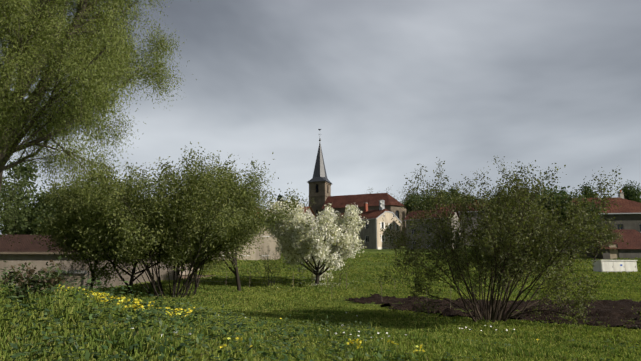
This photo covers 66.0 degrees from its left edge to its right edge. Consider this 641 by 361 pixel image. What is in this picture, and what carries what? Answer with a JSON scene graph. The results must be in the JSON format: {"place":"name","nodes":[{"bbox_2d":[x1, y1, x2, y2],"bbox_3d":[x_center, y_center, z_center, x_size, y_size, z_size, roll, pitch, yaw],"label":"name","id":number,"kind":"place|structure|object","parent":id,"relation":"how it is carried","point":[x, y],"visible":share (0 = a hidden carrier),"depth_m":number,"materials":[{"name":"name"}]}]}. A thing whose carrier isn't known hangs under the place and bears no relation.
{"place":"outdoors","nodes":[
{"label":"outdoors","id":0,"kind":"place"},
{"bbox_2d":[0,0,196,228],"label":"willow tree","id":1,"kind":"object","parent":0,"point":[109,62],"depth_m":23.30,"materials":[{"name":"green plant"}]},
{"bbox_2d":[285,191,315,206],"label":"bare tree","id":2,"kind":"object","parent":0,"point":[304,201],"depth_m":126.49,"materials":[{"name":"plant"}]},
{"bbox_2d":[0,0,640,234],"label":"sky","id":3,"kind":"structure","parent":0,"point":[390,87],"materials":[{"name":"grey"}]},
{"bbox_2d":[0,246,640,360],"bbox_3d":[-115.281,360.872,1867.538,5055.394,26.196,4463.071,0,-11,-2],"label":"ground","id":4,"kind":"structure","parent":0,"point":[380,251],"depth_m":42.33,"materials":[{"name":"green plant"}]},
{"bbox_2d":[0,168,48,250],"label":"tree","id":5,"kind":"object","parent":4,"relation":"on","point":[15,208],"depth_m":35.59,"materials":[{"name":"green plant"}]},
{"bbox_2d":[1,256,66,302],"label":"rose bush","id":6,"kind":"object","parent":4,"relation":"on","point":[37,279],"depth_m":7.73,"materials":[{"name":"green plant"}]},
{"bbox_2d":[0,154,75,234],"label":"tree","id":7,"kind":"object","parent":4,"relation":"on","point":[39,203],"depth_m":62.26,"materials":[{"name":"green plant"}]},
{"bbox_2d":[33,170,156,290],"bbox_3d":[-15.208,3.414,34.317,8.678,9.323,8.222,0,-11,-2],"label":"thicket tree","id":8,"kind":"object","parent":4,"relation":"on","point":[68,219],"depth_m":32.48,"materials":[{"name":"green plant"}]},
{"bbox_2d":[0,235,199,289],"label":"barn","id":9,"kind":"structure","parent":4,"relation":"on","point":[24,250],"depth_m":44.73,"materials":[{"name":"brown tile"}]},
{"bbox_2d":[25,143,249,293],"bbox_3d":[-11.533,3.045,32.508,14.313,9.361,12.014,0,-11,-2],"label":"thicket tree","id":10,"kind":"object","parent":4,"relation":"on","point":[105,236],"depth_m":30.38,"materials":[{"name":"green plant"}]},
{"bbox_2d":[68,141,308,298],"bbox_3d":[-8.560,2.457,31.044,15.714,9.749,16.023,0,-11,-2],"label":"thicket tree","id":11,"kind":"object","parent":4,"relation":"on","point":[137,242],"depth_m":28.41,"materials":[{"name":"green plant"}]},
{"bbox_2d":[179,275,214,278],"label":"garden wall","id":12,"kind":"structure","parent":4,"relation":"on","point":[197,275],"depth_m":45.24,"materials":[{"name":"stone"}]},
{"bbox_2d":[141,156,272,286],"bbox_3d":[-9.810,3.573,37.686,13.238,9.545,11.936,0,-11,-2],"label":"thicket tree","id":13,"kind":"object","parent":4,"relation":"on","point":[236,177],"depth_m":35.60,"materials":[{"name":"green plant"}]},
{"bbox_2d":[145,142,278,290],"bbox_3d":[-7.234,2.278,33.417,7.951,10.795,12.698,0,-11,-2],"label":"tree","id":14,"kind":"object","parent":4,"relation":"on","point":[227,203],"depth_m":31.35,"materials":[{"name":"green plant"}]},
{"bbox_2d":[221,206,269,254],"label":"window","id":15,"kind":"structure","parent":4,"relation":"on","point":[265,248],"depth_m":71.69,"materials":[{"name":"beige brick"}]},
{"bbox_2d":[214,219,280,260],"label":"house front","id":16,"kind":"structure","parent":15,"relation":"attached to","point":[272,244],"depth_m":71.65,"materials":[{"name":"beige stone"}]},
{"bbox_2d":[249,245,293,286],"bbox_3d":[-3.655,6.345,36.731,3.598,3.268,3.290,0,-11,-2],"label":"bush","id":17,"kind":"object","parent":4,"relation":"on","point":[268,282],"depth_m":36.55,"materials":[{"name":"green plant"}]},
{"bbox_2d":[277,194,282,206],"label":"spruce tree","id":18,"kind":"object","parent":4,"relation":"on","point":[280,196],"depth_m":113.06,"materials":[{"name":"green plant"}]},
{"bbox_2d":[267,207,316,252],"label":"house","id":19,"kind":"structure","parent":4,"relation":"on","point":[309,211],"depth_m":99.27,"materials":[{"name":"beige paint"}]},
{"bbox_2d":[260,197,369,284],"bbox_3d":[-0.242,4.801,39.888,8.772,7.660,8.833,-9,-14,38],"label":"cherry tree","id":20,"kind":"object","parent":4,"relation":"on","point":[313,243],"depth_m":37.78,"materials":[{"name":"white plant"}]},
{"bbox_2d":[0,258,640,360],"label":"weeds and flowers","id":21,"kind":"object","parent":4,"relation":"on","point":[143,305],"visible":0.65,"depth_m":7.43,"materials":[{"name":"green plant"}]},
{"bbox_2d":[86,270,567,316],"bbox_3d":[-1.755,6.809,32.154,35.066,2.126,10.311,-9,-14,38],"label":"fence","id":22,"kind":"object","parent":4,"relation":"on","point":[293,272],"visible":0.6,"depth_m":36.21,"materials":[{"name":"brown wood"}]},
{"bbox_2d":[318,200,401,248],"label":"cream house","id":23,"kind":"structure","parent":4,"relation":"on","point":[370,233],"depth_m":110.72,"materials":[{"name":"beige paint"}]},
{"bbox_2d":[400,194,425,204],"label":"horizon tree","id":24,"kind":"object","parent":4,"relation":"on","point":[403,203],"visible":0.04,"depth_m":156.07,"materials":[{"name":"green plant"}]},
{"bbox_2d":[404,193,444,212],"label":"horizon tree","id":25,"kind":"object","parent":4,"relation":"on","point":[409,202],"visible":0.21,"depth_m":140.24,"materials":[{"name":"green plant"}]},
{"bbox_2d":[405,188,452,199],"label":"horizon tree","id":26,"kind":"object","parent":4,"relation":"on","point":[428,191],"visible":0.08,"depth_m":176.94,"materials":[{"name":"green plant"}]},
{"bbox_2d":[404,209,460,249],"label":"house","id":27,"kind":"structure","parent":4,"relation":"on","point":[422,227],"depth_m":107.32,"materials":[{"name":"brown stone"}]},
{"bbox_2d":[427,191,454,203],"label":"horizon tree","id":28,"kind":"object","parent":4,"relation":"on","point":[445,197],"visible":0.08,"depth_m":143.99,"materials":[{"name":"green plant"}]},
{"bbox_2d":[447,186,473,199],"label":"horizon tree","id":29,"kind":"object","parent":4,"relation":"on","point":[451,191],"depth_m":187.98,"materials":[{"name":"green plant"}]},
{"bbox_2d":[436,200,497,245],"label":"house","id":30,"kind":"structure","parent":4,"relation":"on","point":[473,219],"depth_m":126.78,"materials":[{"name":"beige stone"}]},
{"bbox_2d":[373,155,640,332],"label":"bush","id":31,"kind":"object","parent":4,"relation":"on","point":[537,244],"depth_m":15.70,"materials":[{"name":"green plant"}]},
{"bbox_2d":[514,193,553,241],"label":"horizon tree","id":32,"kind":"object","parent":4,"relation":"on","point":[528,205],"depth_m":71.25,"materials":[{"name":"green plant"}]},
{"bbox_2d":[524,183,607,259],"bbox_3d":[31.587,5.447,64.514,10.628,10.457,8.270,0,-11,-2],"label":"horizon tree","id":33,"kind":"object","parent":4,"relation":"on","point":[562,196],"depth_m":63.24,"materials":[{"name":"green plant"}]},
{"bbox_2d":[562,187,596,197],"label":"horizon tree","id":34,"kind":"object","parent":4,"relation":"on","point":[576,194],"visible":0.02,"depth_m":112.43,"materials":[{"name":"green plant"}]},
{"bbox_2d":[542,190,640,253],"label":"house","id":35,"kind":"structure","parent":4,"relation":"on","point":[628,213],"depth_m":79.67,"materials":[{"name":"red tile"}]},
{"bbox_2d":[562,211,623,259],"bbox_3d":[33.343,6.734,59.842,9.008,6.835,8.438,0,-11,-2],"label":"bush","id":36,"kind":"object","parent":4,"relation":"on","point":[613,234],"depth_m":58.85,"materials":[{"name":"green plant"}]},
{"bbox_2d":[578,176,611,197],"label":"horizon tree","id":37,"kind":"object","parent":4,"relation":"on","point":[588,189],"depth_m":133.34,"materials":[{"name":"green plant"}]},
{"bbox_2d":[578,229,640,258],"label":"house","id":38,"kind":"structure","parent":4,"relation":"on","point":[632,239],"depth_m":67.07,"materials":[{"name":"wood"}]},
{"bbox_2d":[591,260,636,272],"bbox_3d":[28.438,8.320,47.677,3.956,1.245,1.300,2,-11,-9],"label":"utility cabinet","id":39,"kind":"object","parent":4,"relation":"on","point":[607,266],"visible":0.9,"depth_m":47.12,"materials":[{"name":"metal"}]},
{"bbox_2d":[618,180,640,202],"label":"horizon tree","id":40,"kind":"object","parent":4,"relation":"on","point":[633,193],"visible":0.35,"depth_m":122.73,"materials":[{"name":"green plant"}]},
{"bbox_2d":[336,259,354,286],"bbox_3d":[1.716,6.798,36.436,2.188,2.717,2.267,0,-11,-2],"label":"bush","id":41,"kind":"object","parent":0,"point":[340,277],"depth_m":36.22,"materials":[{"name":"green plant"}]},
{"bbox_2d":[307,129,407,245],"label":"church","id":42,"kind":"structure","parent":0,"point":[319,183],"depth_m":140.51,"materials":[{"name":"stone"}]},
{"bbox_2d":[401,187,418,203],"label":"bare tree","id":43,"kind":"object","parent":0,"point":[408,193],"depth_m":169.19,"materials":[{"name":"plant"}]},
{"bbox_2d":[345,294,640,328],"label":"ploughed soil","id":44,"kind":"structure","parent":0,"point":[605,311],"depth_m":20.95,"materials":[{"name":"brown soil"}]}
]}

